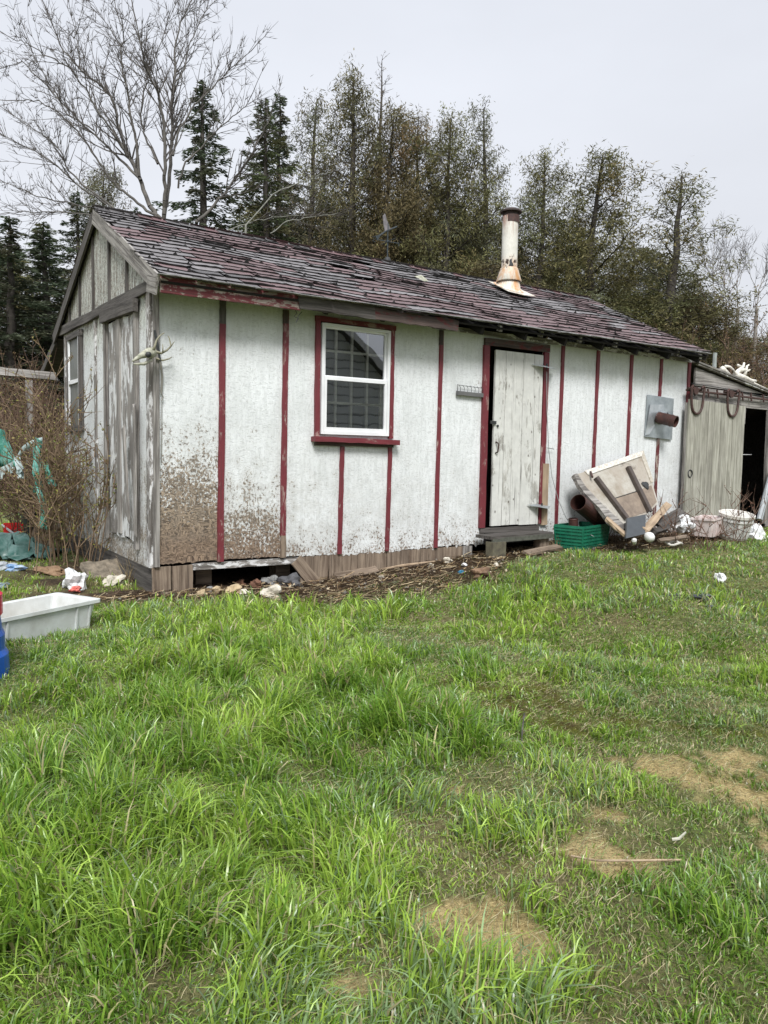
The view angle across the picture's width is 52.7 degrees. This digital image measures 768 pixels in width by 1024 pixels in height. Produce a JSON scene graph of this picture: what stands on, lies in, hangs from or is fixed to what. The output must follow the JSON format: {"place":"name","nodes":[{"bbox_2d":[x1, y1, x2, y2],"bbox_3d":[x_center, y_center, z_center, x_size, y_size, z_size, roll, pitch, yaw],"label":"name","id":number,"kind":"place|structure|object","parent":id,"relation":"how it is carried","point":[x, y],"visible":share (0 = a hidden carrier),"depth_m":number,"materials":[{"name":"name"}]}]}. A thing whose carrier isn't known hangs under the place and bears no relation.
{"place":"outdoors","nodes":[
{"label":"outdoors","id":0,"kind":"place"},
{"bbox_2d":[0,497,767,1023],"bbox_3d":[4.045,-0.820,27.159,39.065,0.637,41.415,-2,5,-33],"label":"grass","id":1,"kind":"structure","parent":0,"point":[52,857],"depth_m":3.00,"materials":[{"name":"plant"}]},
{"bbox_2d":[0,488,767,1023],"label":"ground","id":2,"kind":"structure","parent":0,"point":[226,578],"depth_m":3.01,"materials":[{"name":"soil"}]},
{"bbox_2d":[0,591,9,678],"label":"plastic barrel","id":3,"kind":"object","parent":2,"relation":"on","point":[4,658],"visible":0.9,"depth_m":4.36,"materials":[{"name":"plastic"}]},
{"bbox_2d":[25,380,33,499],"bbox_3d":[-5.231,-0.772,11.474,0.104,2.328,0.092,-2,5,-33],"label":"post","id":4,"kind":"object","parent":2,"relation":"on","point":[29,417],"visible":0.17,"depth_m":11.37,"materials":[{"name":"grey wood"}]},
{"bbox_2d":[0,237,62,378],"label":"cedar tree","id":5,"kind":"object","parent":2,"relation":"on","point":[4,298],"visible":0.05,"depth_m":25.65,"materials":[{"name":"green plant"}]},
{"bbox_2d":[0,262,62,421],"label":"spruce tree","id":6,"kind":"object","parent":2,"relation":"on","point":[1,319],"visible":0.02,"depth_m":24.36,"materials":[{"name":"green plant"}]},
{"bbox_2d":[0,249,63,401],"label":"spruce tree","id":7,"kind":"object","parent":2,"relation":"on","point":[23,308],"visible":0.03,"depth_m":27.09,"materials":[{"name":"green plant"}]},
{"bbox_2d":[0,351,64,497],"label":"brush shrub","id":8,"kind":"object","parent":2,"relation":"on","point":[1,401],"visible":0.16,"depth_m":16.99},
{"bbox_2d":[0,341,64,493],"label":"brush shrub","id":9,"kind":"object","parent":2,"relation":"on","point":[23,387],"visible":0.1,"depth_m":20.44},
{"bbox_2d":[0,378,64,525],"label":"sapling shrub","id":10,"kind":"object","parent":2,"relation":"on","point":[22,463],"visible":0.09,"depth_m":10.76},
{"bbox_2d":[0,365,65,511],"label":"brush shrub","id":11,"kind":"object","parent":2,"relation":"on","point":[25,423],"visible":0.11,"depth_m":15.90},
{"bbox_2d":[2,378,64,501],"bbox_3d":[-7.404,-1.781,17.834,3.855,3.258,4.246,0,5,-18],"label":"brush shrub","id":12,"kind":"object","parent":2,"relation":"on","point":[39,414],"visible":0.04,"depth_m":17.76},
{"bbox_2d":[0,216,66,489],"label":"spruce tree","id":13,"kind":"object","parent":2,"relation":"on","point":[11,333],"visible":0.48,"depth_m":22.02,"materials":[{"name":"green plant"}]},
{"bbox_2d":[0,229,69,485],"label":"spruce tree","id":14,"kind":"object","parent":2,"relation":"on","point":[42,265],"visible":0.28,"depth_m":23.15,"materials":[{"name":"green plant"}]},
{"bbox_2d":[0,531,70,560],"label":"tarp heap","id":15,"kind":"object","parent":2,"relation":"on","point":[13,546],"visible":0.85,"depth_m":8.84,"materials":[{"name":"plastic"}]},
{"bbox_2d":[0,346,83,546],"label":"sapling shrub","id":16,"kind":"object","parent":2,"relation":"on","point":[42,395],"visible":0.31,"depth_m":9.67,"materials":[{"name":"plant"}]},
{"bbox_2d":[0,375,83,555],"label":"sapling shrub","id":17,"kind":"object","parent":2,"relation":"on","point":[55,436],"visible":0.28,"depth_m":9.29,"materials":[{"name":"plant"}]},
{"bbox_2d":[20,221,68,383],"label":"spruce tree","id":18,"kind":"object","parent":2,"relation":"on","point":[42,225],"visible":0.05,"depth_m":29.25,"materials":[{"name":"green plant"}]},
{"bbox_2d":[33,565,64,575],"bbox_3d":[-3.396,0.599,7.944,0.384,0.104,0.283,3,5,23],"label":"stone","id":19,"kind":"object","parent":2,"relation":"on","point":[55,570],"visible":0.88,"depth_m":7.87,"materials":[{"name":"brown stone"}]},
{"bbox_2d":[0,402,97,562],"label":"sapling shrub","id":20,"kind":"object","parent":2,"relation":"on","point":[45,539],"visible":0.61,"depth_m":8.65,"materials":[{"name":"plant"}]},
{"bbox_2d":[1,592,99,644],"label":"grey tub","id":21,"kind":"object","parent":2,"relation":"on","point":[35,616],"visible":0.89,"depth_m":5.41,"materials":[{"name":"plastic"}]},
{"bbox_2d":[0,328,106,565],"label":"sapling shrub","id":22,"kind":"object","parent":2,"relation":"on","point":[74,488],"visible":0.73,"depth_m":8.29,"materials":[{"name":"plant"}]},
{"bbox_2d":[0,429,15,478],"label":"torn tarp","id":23,"kind":"object","parent":22,"relation":"hanging from","point":[3,441],"visible":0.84,"depth_m":8.64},
{"bbox_2d":[16,437,42,456],"bbox_3d":[-3.942,-0.686,8.595,0.319,0.295,0.075,1,4,-3],"label":"rolled hem","id":24,"kind":"object","parent":23,"relation":"attached to","point":[24,449],"visible":0.5,"depth_m":8.58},
{"bbox_2d":[32,437,46,528],"bbox_3d":[-3.830,-0.314,8.600,0.158,1.026,0.315,-2,5,-33],"label":"tarp strip","id":25,"kind":"object","parent":24,"relation":"hanging from","point":[36,465],"visible":0.48,"depth_m":8.55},
{"bbox_2d":[0,414,116,575],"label":"sapling shrub","id":26,"kind":"object","parent":2,"relation":"on","point":[101,505],"visible":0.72,"depth_m":7.95,"materials":[{"name":"plant"}]},
{"bbox_2d":[32,191,88,391],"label":"spruce tree","id":27,"kind":"object","parent":2,"relation":"on","point":[70,250],"visible":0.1,"depth_m":26.05,"materials":[{"name":"green plant"}]},
{"bbox_2d":[62,567,87,589],"bbox_3d":[-2.832,0.616,7.118,0.230,0.208,0.244,-1,5,-21],"label":"plastic bag","id":28,"kind":"object","parent":2,"relation":"on","point":[73,577],"visible":0.85,"depth_m":7.05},
{"bbox_2d":[38,158,134,397],"bbox_3d":[-10.056,-6.690,27.457,4.561,11.224,4.480,5,6,43],"label":"cedar tree","id":29,"kind":"object","parent":2,"relation":"on","point":[95,188],"visible":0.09,"depth_m":26.67,"materials":[{"name":"green plant"}]},
{"bbox_2d":[79,558,121,578],"bbox_3d":[-2.813,0.595,7.819,0.396,0.219,0.305,-3,6,-43],"label":"flat slab","id":30,"kind":"object","parent":2,"relation":"on","point":[99,568],"depth_m":7.80,"materials":[{"name":"stone"}]},
{"bbox_2d":[102,574,125,586],"bbox_3d":[-2.574,0.655,7.376,0.180,0.114,0.243,3,5,25],"label":"stone","id":31,"kind":"object","parent":2,"relation":"on","point":[109,578],"visible":0.9,"depth_m":7.34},
{"bbox_2d":[0,0,287,246],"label":"bare tree","id":32,"kind":"object","parent":2,"relation":"on","point":[147,65],"visible":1,"depth_m":16.56,"materials":[{"name":"grey plant"}]},
{"bbox_2d":[152,80,261,233],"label":"spruce tree","id":33,"kind":"object","parent":2,"relation":"on","point":[196,175],"visible":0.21,"depth_m":23.30,"materials":[{"name":"green plant"}]},
{"bbox_2d":[229,98,297,242],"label":"spruce tree","id":34,"kind":"object","parent":2,"relation":"on","point":[265,162],"visible":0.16,"depth_m":22.58,"materials":[{"name":"green plant"}]},
{"bbox_2d":[260,584,281,598],"bbox_3d":[-1.025,0.733,7.082,0.221,0.158,0.173,3,5,19],"label":"stone","id":35,"kind":"object","parent":2,"relation":"on","point":[274,589],"visible":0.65,"depth_m":7.02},
{"bbox_2d":[228,93,324,242],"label":"spruce tree","id":36,"kind":"object","parent":2,"relation":"on","point":[283,117],"visible":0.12,"depth_m":24.89,"materials":[{"name":"green plant"}]},
{"bbox_2d":[276,572,301,587],"bbox_3d":[-0.938,0.685,7.652,0.252,0.184,0.198,0,5,-19],"label":"stone","id":37,"kind":"object","parent":2,"relation":"on","point":[293,578],"visible":0.7,"depth_m":7.59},
{"bbox_2d":[228,133,376,238],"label":"dead branchy tree","id":38,"kind":"object","parent":2,"relation":"on","point":[303,215],"visible":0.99,"depth_m":15.75,"materials":[{"name":"brown plant"}]},
{"bbox_2d":[268,76,350,250],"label":"cedar tree","id":39,"kind":"object","parent":2,"relation":"on","point":[314,118],"visible":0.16,"depth_m":23.86,"materials":[{"name":"green plant"}]},
{"bbox_2d":[270,213,348,247],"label":"cedar tree","id":40,"kind":"object","parent":2,"relation":"on","point":[304,227],"depth_m":25.80,"materials":[{"name":"green plant"}]},
{"bbox_2d":[336,566,378,579],"bbox_3d":[-0.291,0.638,8.120,0.514,0.136,0.135,-2,5,-33],"label":"fallen board","id":41,"kind":"object","parent":2,"relation":"on","point":[367,570],"visible":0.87,"depth_m":8.13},
{"bbox_2d":[276,48,443,265],"bbox_3d":[-0.778,-6.680,22.552,5.237,12.216,5.270,4,5,32],"label":"cedar tree","id":42,"kind":"object","parent":2,"relation":"on","point":[352,191],"visible":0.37,"depth_m":21.89,"materials":[{"name":"green plant"}]},
{"bbox_2d":[41,204,711,593],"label":"shed","id":43,"kind":"structure","parent":2,"relation":"on","point":[367,412],"depth_m":8.21,"materials":[{"name":"white wood"}]},
{"bbox_2d":[66,329,84,431],"bbox_3d":[-3.698,-1.548,9.267,0.062,1.178,0.720,-2,5,-33],"label":"gable window","id":44,"kind":"structure","parent":43,"relation":"in","point":[74,341],"depth_m":9.25,"materials":[{"name":"white wood"}]},
{"bbox_2d":[109,314,133,540],"bbox_3d":[-2.579,-0.820,7.630,0.043,2.169,0.930,-2,5,-33],"label":"gable door","id":45,"kind":"structure","parent":43,"relation":"in","point":[120,330],"depth_m":7.62,"materials":[{"name":"grey wood"}]},
{"bbox_2d":[132,330,174,365],"bbox_3d":[-1.940,-1.409,6.651,0.210,0.330,0.417,3,5,21],"label":"deer skull","id":46,"kind":"object","parent":43,"relation":"attached to","point":[150,352],"visible":1,"depth_m":6.61},
{"bbox_2d":[159,361,163,462],"bbox_3d":[-1.970,-0.879,6.851,0.032,0.899,0.049,3,5,23],"label":"hanging cord","id":47,"kind":"object","parent":43,"relation":"hanging from","point":[161,387],"visible":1,"depth_m":6.84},
{"bbox_2d":[320,323,390,435],"bbox_3d":[-0.291,-1.339,7.948,0.816,1.098,0.060,-2,5,-33],"label":"window frame","id":48,"kind":"structure","parent":43,"relation":"in","point":[388,356],"depth_m":7.86,"materials":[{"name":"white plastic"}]},
{"bbox_2d":[372,214,398,259],"bbox_3d":[0.041,-3.597,10.206,0.287,0.630,0.363,3,5,21],"label":"weathervane","id":49,"kind":"object","parent":43,"relation":"on","point":[387,228],"visible":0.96,"depth_m":10.18,"materials":[{"name":"metal"}]},
{"bbox_2d":[490,350,542,525],"bbox_3d":[1.593,-0.858,9.196,0.760,2.040,0.078,-2,5,-33],"label":"door","id":50,"kind":"structure","parent":43,"relation":"in","point":[518,383],"depth_m":9.19,"materials":[{"name":"white wood"}]},
{"bbox_2d":[357,51,401,258],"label":"larch tree","id":51,"kind":"object","parent":2,"relation":"on","point":[381,95],"visible":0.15,"depth_m":23.57,"materials":[{"name":"green plant"}]},
{"bbox_2d":[0,557,767,1023],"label":"mown clippings","id":52,"kind":"object","parent":2,"relation":"on","point":[550,693],"visible":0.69,"depth_m":3.61,"materials":[{"name":"plant"}]},
{"bbox_2d":[5,529,767,606],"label":"leaf litter","id":53,"kind":"object","parent":2,"relation":"on","point":[499,561],"visible":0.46,"depth_m":7.73,"materials":[{"name":"plant"}]},
{"bbox_2d":[343,95,434,266],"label":"cedar tree","id":54,"kind":"object","parent":2,"relation":"on","point":[397,135],"visible":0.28,"depth_m":21.86,"materials":[{"name":"green plant"}]},
{"bbox_2d":[359,104,474,271],"bbox_3d":[0.880,-6.326,23.394,4.552,11.465,3.941,-3,6,-42],"label":"cedar tree","id":55,"kind":"object","parent":2,"relation":"on","point":[422,159],"visible":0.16,"depth_m":22.70,"materials":[{"name":"green plant"}]},
{"bbox_2d":[365,101,522,276],"bbox_3d":[1.965,-6.080,22.186,5.160,11.214,4.880,1,4,1],"label":"cedar tree","id":56,"kind":"object","parent":2,"relation":"on","point":[460,211],"visible":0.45,"depth_m":21.90,"materials":[{"name":"green plant"}]},
{"bbox_2d":[400,187,541,285],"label":"cedar tree","id":57,"kind":"object","parent":2,"relation":"on","point":[495,242],"visible":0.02,"depth_m":24.83,"materials":[{"name":"green plant"}]},
{"bbox_2d":[470,567,492,578],"bbox_3d":[0.985,0.610,7.750,0.234,0.123,0.136,-2,6,-39],"label":"log end","id":58,"kind":"object","parent":2,"relation":"on","point":[483,571],"visible":0.84,"depth_m":7.71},
{"bbox_2d":[432,94,534,284],"bbox_3d":[3.128,-6.245,23.075,3.126,11.466,3.997,4,5,35],"label":"cedar tree","id":59,"kind":"object","parent":2,"relation":"on","point":[484,130],"visible":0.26,"depth_m":22.36,"materials":[{"name":"green plant"}]},
{"bbox_2d":[454,256,548,338],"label":"cedar tree","id":60,"kind":"object","parent":2,"relation":"on","point":[479,273],"visible":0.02,"depth_m":18.45,"materials":[{"name":"green plant"}]},
{"bbox_2d":[476,525,553,558],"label":"step","id":61,"kind":"structure","parent":2,"relation":"on","point":[495,545],"depth_m":9.04,"materials":[{"name":"grey wood"}]},
{"bbox_2d":[522,544,562,555],"bbox_3d":[1.859,0.445,9.085,0.607,0.098,0.109,-2,6,-39],"label":"fallen board","id":62,"kind":"object","parent":2,"relation":"on","point":[546,549],"visible":0.96,"depth_m":9.06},
{"bbox_2d":[481,139,610,292],"bbox_3d":[4.714,-5.748,23.588,4.516,10.417,4.545,0,5,-14],"label":"cedar tree","id":63,"kind":"object","parent":2,"relation":"on","point":[540,204],"visible":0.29,"depth_m":22.96,"materials":[{"name":"green plant"}]},
{"bbox_2d":[522,230,606,296],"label":"cedar tree","id":64,"kind":"object","parent":2,"relation":"on","point":[560,265],"depth_m":26.01,"materials":[{"name":"green plant"}]},
{"bbox_2d":[554,521,609,549],"bbox_3d":[2.445,0.287,9.585,0.402,0.282,0.722,5,6,41],"label":"plastic crate","id":65,"kind":"object","parent":2,"relation":"on","point":[579,536],"visible":0.81,"depth_m":9.38,"materials":[{"name":"plastic"}]},
{"bbox_2d":[570,494,605,524],"bbox_3d":[2.568,0.013,9.601,0.205,0.481,0.815,5,6,41],"label":"stove pipe","id":66,"kind":"object","parent":65,"relation":"in","point":[583,506],"visible":0.75,"depth_m":9.44,"materials":[{"name":"metal"}]},
{"bbox_2d":[529,233,642,315],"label":"cedar tree","id":67,"kind":"object","parent":2,"relation":"on","point":[606,269],"depth_m":27.71,"materials":[{"name":"green plant"}]},
{"bbox_2d":[549,282,627,312],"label":"cedar tree","id":68,"kind":"object","parent":2,"relation":"on","point":[598,300],"depth_m":17.99,"materials":[{"name":"green plant"}]},
{"bbox_2d":[530,137,685,330],"bbox_3d":[6.280,-5.198,21.459,5.983,9.620,5.877,2,5,12],"label":"cedar tree","id":69,"kind":"object","parent":2,"relation":"on","point":[587,262],"visible":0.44,"depth_m":20.94,"materials":[{"name":"green plant"}]},
{"bbox_2d":[571,450,657,533],"bbox_3d":[3.045,-0.274,9.819,1.498,1.028,0.546,-2,6,-38],"label":"table top","id":70,"kind":"object","parent":2,"relation":"on","point":[619,491],"visible":0.93,"depth_m":9.81,"materials":[{"name":"grey wood"}]},
{"bbox_2d":[571,855,680,861],"bbox_3d":[0.851,1.207,2.687,0.406,0.046,0.058,1,4,-6],"label":"dry stalk","id":71,"kind":"object","parent":2,"relation":"on","point":[619,860],"visible":0.95,"depth_m":2.67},
{"bbox_2d":[581,240,709,334],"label":"cedar tree","id":72,"kind":"object","parent":2,"relation":"on","point":[633,250],"visible":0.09,"depth_m":28.61,"materials":[{"name":"green plant"}]},
{"bbox_2d":[651,524,672,534],"bbox_3d":[3.558,0.213,9.852,0.091,0.119,0.633,5,6,42],"label":"plank","id":73,"kind":"object","parent":2,"relation":"on","point":[657,530],"visible":0.72,"depth_m":9.71,"materials":[{"name":"grey wood"}]},
{"bbox_2d":[668,522,680,532],"bbox_3d":[3.843,0.152,10.153,0.099,0.190,0.814,5,6,38],"label":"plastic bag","id":74,"kind":"object","parent":73,"relation":"on","point":[678,524],"visible":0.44,"depth_m":10.05,"materials":[{"name":"white plastic"}]},
{"bbox_2d":[655,508,689,526],"bbox_3d":[3.751,0.091,10.144,0.166,0.264,0.780,6,6,45],"label":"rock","id":75,"kind":"object","parent":74,"relation":"on","point":[672,514],"visible":0.56,"depth_m":10.14,"materials":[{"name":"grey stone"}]},
{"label":"plank","id":76,"kind":"object","parent":75,"relation":"on","visible":0},
{"bbox_2d":[642,502,671,531],"bbox_3d":[3.453,0.056,9.798,0.101,0.312,1.417,4,5,30],"label":"plank","id":77,"kind":"object","parent":76,"relation":"on","point":[652,521],"visible":0.96,"depth_m":9.71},
{"bbox_2d":[625,514,645,538],"bbox_3d":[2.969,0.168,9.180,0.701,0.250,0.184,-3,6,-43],"label":"grey tile","id":78,"kind":"object","parent":77,"relation":"on","point":[634,526],"visible":1,"depth_m":9.16,"materials":[{"name":"tile"}]},
{"bbox_2d":[607,290,731,363],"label":"cedar tree","id":79,"kind":"object","parent":2,"relation":"on","point":[639,305],"visible":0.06,"depth_m":19.99,"materials":[{"name":"green plant"}]},
{"bbox_2d":[657,535,689,542],"bbox_3d":[3.576,0.327,9.574,0.807,0.058,0.061,-3,6,-44],"label":"plank","id":80,"kind":"object","parent":2,"relation":"on","point":[668,539],"visible":0.96,"depth_m":9.51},
{"bbox_2d":[646,486,701,548],"bbox_3d":[3.473,0.035,9.805,0.531,0.798,1.202,-1,5,-22],"label":"dead weed","id":81,"kind":"object","parent":2,"relation":"on","point":[674,526],"visible":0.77,"depth_m":9.64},
{"bbox_2d":[598,250,760,383],"bbox_3d":[9.929,-5.286,28.405,8.180,8.862,7.736,5,6,44],"label":"cedar tree","id":82,"kind":"object","parent":2,"relation":"on","point":[660,269],"visible":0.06,"depth_m":28.13,"materials":[{"name":"green plant"}]},
{"bbox_2d":[592,162,767,387],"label":"cedar tree","id":83,"kind":"object","parent":2,"relation":"on","point":[674,261],"visible":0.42,"depth_m":19.98,"materials":[{"name":"green plant"}]},
{"bbox_2d":[676,514,695,532],"bbox_3d":[3.965,0.155,10.211,0.238,0.256,0.326,1,4,-7],"label":"plastic bag","id":84,"kind":"object","parent":2,"relation":"on","point":[682,528],"visible":0.77,"depth_m":10.14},
{"bbox_2d":[641,254,767,386],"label":"brush shrub","id":85,"kind":"object","parent":2,"relation":"on","point":[706,303],"visible":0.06,"depth_m":20.86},
{"bbox_2d":[646,288,767,384],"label":"cedar tree","id":86,"kind":"object","parent":2,"relation":"on","point":[697,293],"depth_m":25.45,"materials":[{"name":"green plant"}]},
{"bbox_2d":[691,515,723,536],"bbox_3d":[4.288,0.184,10.274,0.315,0.260,0.442,5,6,42],"label":"white bin","id":87,"kind":"object","parent":2,"relation":"on","point":[714,529],"visible":0.78,"depth_m":10.14,"materials":[{"name":"plastic"}]},
{"bbox_2d":[653,287,767,384],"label":"cedar tree","id":88,"kind":"object","parent":2,"relation":"on","point":[733,329],"visible":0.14,"depth_m":20.57,"materials":[{"name":"green plant"}]},
{"bbox_2d":[653,320,767,385],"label":"brush shrub","id":89,"kind":"object","parent":2,"relation":"on","point":[741,352],"visible":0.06,"depth_m":19.13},
{"bbox_2d":[681,213,744,338],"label":"bare tree","id":90,"kind":"object","parent":2,"relation":"on","point":[712,271],"visible":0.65,"depth_m":24.09,"materials":[{"name":"grey plant"}]},
{"bbox_2d":[679,487,749,551],"bbox_3d":[3.869,0.087,9.231,0.702,0.770,1.000,-2,5,-33],"label":"dead weed","id":91,"kind":"object","parent":2,"relation":"on","point":[700,526],"visible":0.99,"depth_m":9.19,"materials":[{"name":"plant"}]},
{"bbox_2d":[677,280,767,385],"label":"brush shrub","id":92,"kind":"object","parent":2,"relation":"on","point":[743,338],"visible":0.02,"depth_m":20.36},
{"bbox_2d":[680,361,767,525],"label":"lean to","id":93,"kind":"object","parent":2,"relation":"on","point":[726,422],"visible":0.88,"depth_m":11.32,"materials":[{"name":"grey wood"}]},
{"bbox_2d":[680,385,745,517],"bbox_3d":[4.791,-0.822,11.230,1.395,1.950,0.113,-2,5,-33],"label":"sliding door","id":94,"kind":"structure","parent":93,"relation":"in","point":[713,437],"depth_m":11.16,"materials":[{"name":"grey wood"}]},
{"bbox_2d":[720,362,767,388],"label":"antler pile","id":95,"kind":"object","parent":93,"relation":"on","point":[739,370],"visible":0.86,"depth_m":12.21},
{"bbox_2d":[693,231,754,322],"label":"bare tree","id":96,"kind":"object","parent":2,"relation":"on","point":[724,245],"visible":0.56,"depth_m":26.12,"materials":[{"name":"grey plant"}]},
{"bbox_2d":[681,316,767,386],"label":"brush shrub","id":97,"kind":"object","parent":2,"relation":"on","point":[719,365],"visible":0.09,"depth_m":17.43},
{"bbox_2d":[690,481,767,544],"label":"dead weed","id":98,"kind":"object","parent":2,"relation":"on","point":[754,511],"visible":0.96,"depth_m":10.03,"materials":[{"name":"plant"}]},
{"bbox_2d":[694,340,767,385],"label":"cedar tree","id":99,"kind":"object","parent":2,"relation":"on","point":[718,351],"visible":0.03,"depth_m":19.32,"materials":[{"name":"green plant"}]},
{"bbox_2d":[718,509,755,540],"bbox_3d":[4.688,0.184,10.322,0.460,0.417,0.458,-2,5,-33],"label":"bucket","id":100,"kind":"object","parent":2,"relation":"on","point":[746,517],"visible":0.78,"depth_m":10.20,"materials":[{"name":"white plastic"}]},
{"bbox_2d":[713,224,761,368],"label":"bare tree","id":101,"kind":"object","parent":2,"relation":"on","point":[741,249],"visible":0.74,"depth_m":25.08,"materials":[{"name":"grey plant"}]},
{"bbox_2d":[723,332,767,386],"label":"brush shrub","id":102,"kind":"object","parent":2,"relation":"on","point":[746,363],"visible":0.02,"depth_m":18.29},
{"bbox_2d":[731,234,767,377],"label":"bare tree","id":103,"kind":"object","parent":2,"relation":"on","point":[763,276],"visible":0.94,"depth_m":23.02,"materials":[{"name":"grey plant"}]},
{"bbox_2d":[748,523,767,539],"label":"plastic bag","id":104,"kind":"object","parent":2,"relation":"on","point":[760,532],"visible":0.3,"depth_m":10.57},
{"bbox_2d":[756,477,767,520],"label":"white pipe","id":105,"kind":"object","parent":2,"relation":"on","point":[760,512],"visible":0.82,"depth_m":11.81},
{"bbox_2d":[0,0,767,375],"label":"sky","id":106,"kind":"structure","parent":0,"point":[675,83],"materials":[{"name":"white"}]},
{"bbox_2d":[611,523,625,532],"bbox_3d":[2.851,0.180,9.225,0.089,0.117,0.507,5,6,44],"label":"plank","id":107,"kind":"object","parent":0,"point":[622,526],"visible":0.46,"depth_m":9.17,"materials":[{"name":"grey wood"}]},
{"bbox_2d":[605,516,624,536],"bbox_3d":[2.716,0.174,9.067,0.264,0.232,0.086,4,5,29],"label":"plank","id":108,"kind":"object","parent":107,"relation":"on","point":[614,525],"visible":1,"depth_m":9.06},
{"bbox_3d":[-5.302,-0.714,9.806,0.095,2.400,0.091,-2,5,-33],"label":"post","id":109,"kind":"object","parent":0,"visible":0},
{"bbox_2d":[0,367,58,380],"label":"rail board","id":110,"kind":"object","parent":109,"relation":"attached to","point":[40,374],"visible":0.83,"depth_m":10.09,"materials":[{"name":"grey wood"}]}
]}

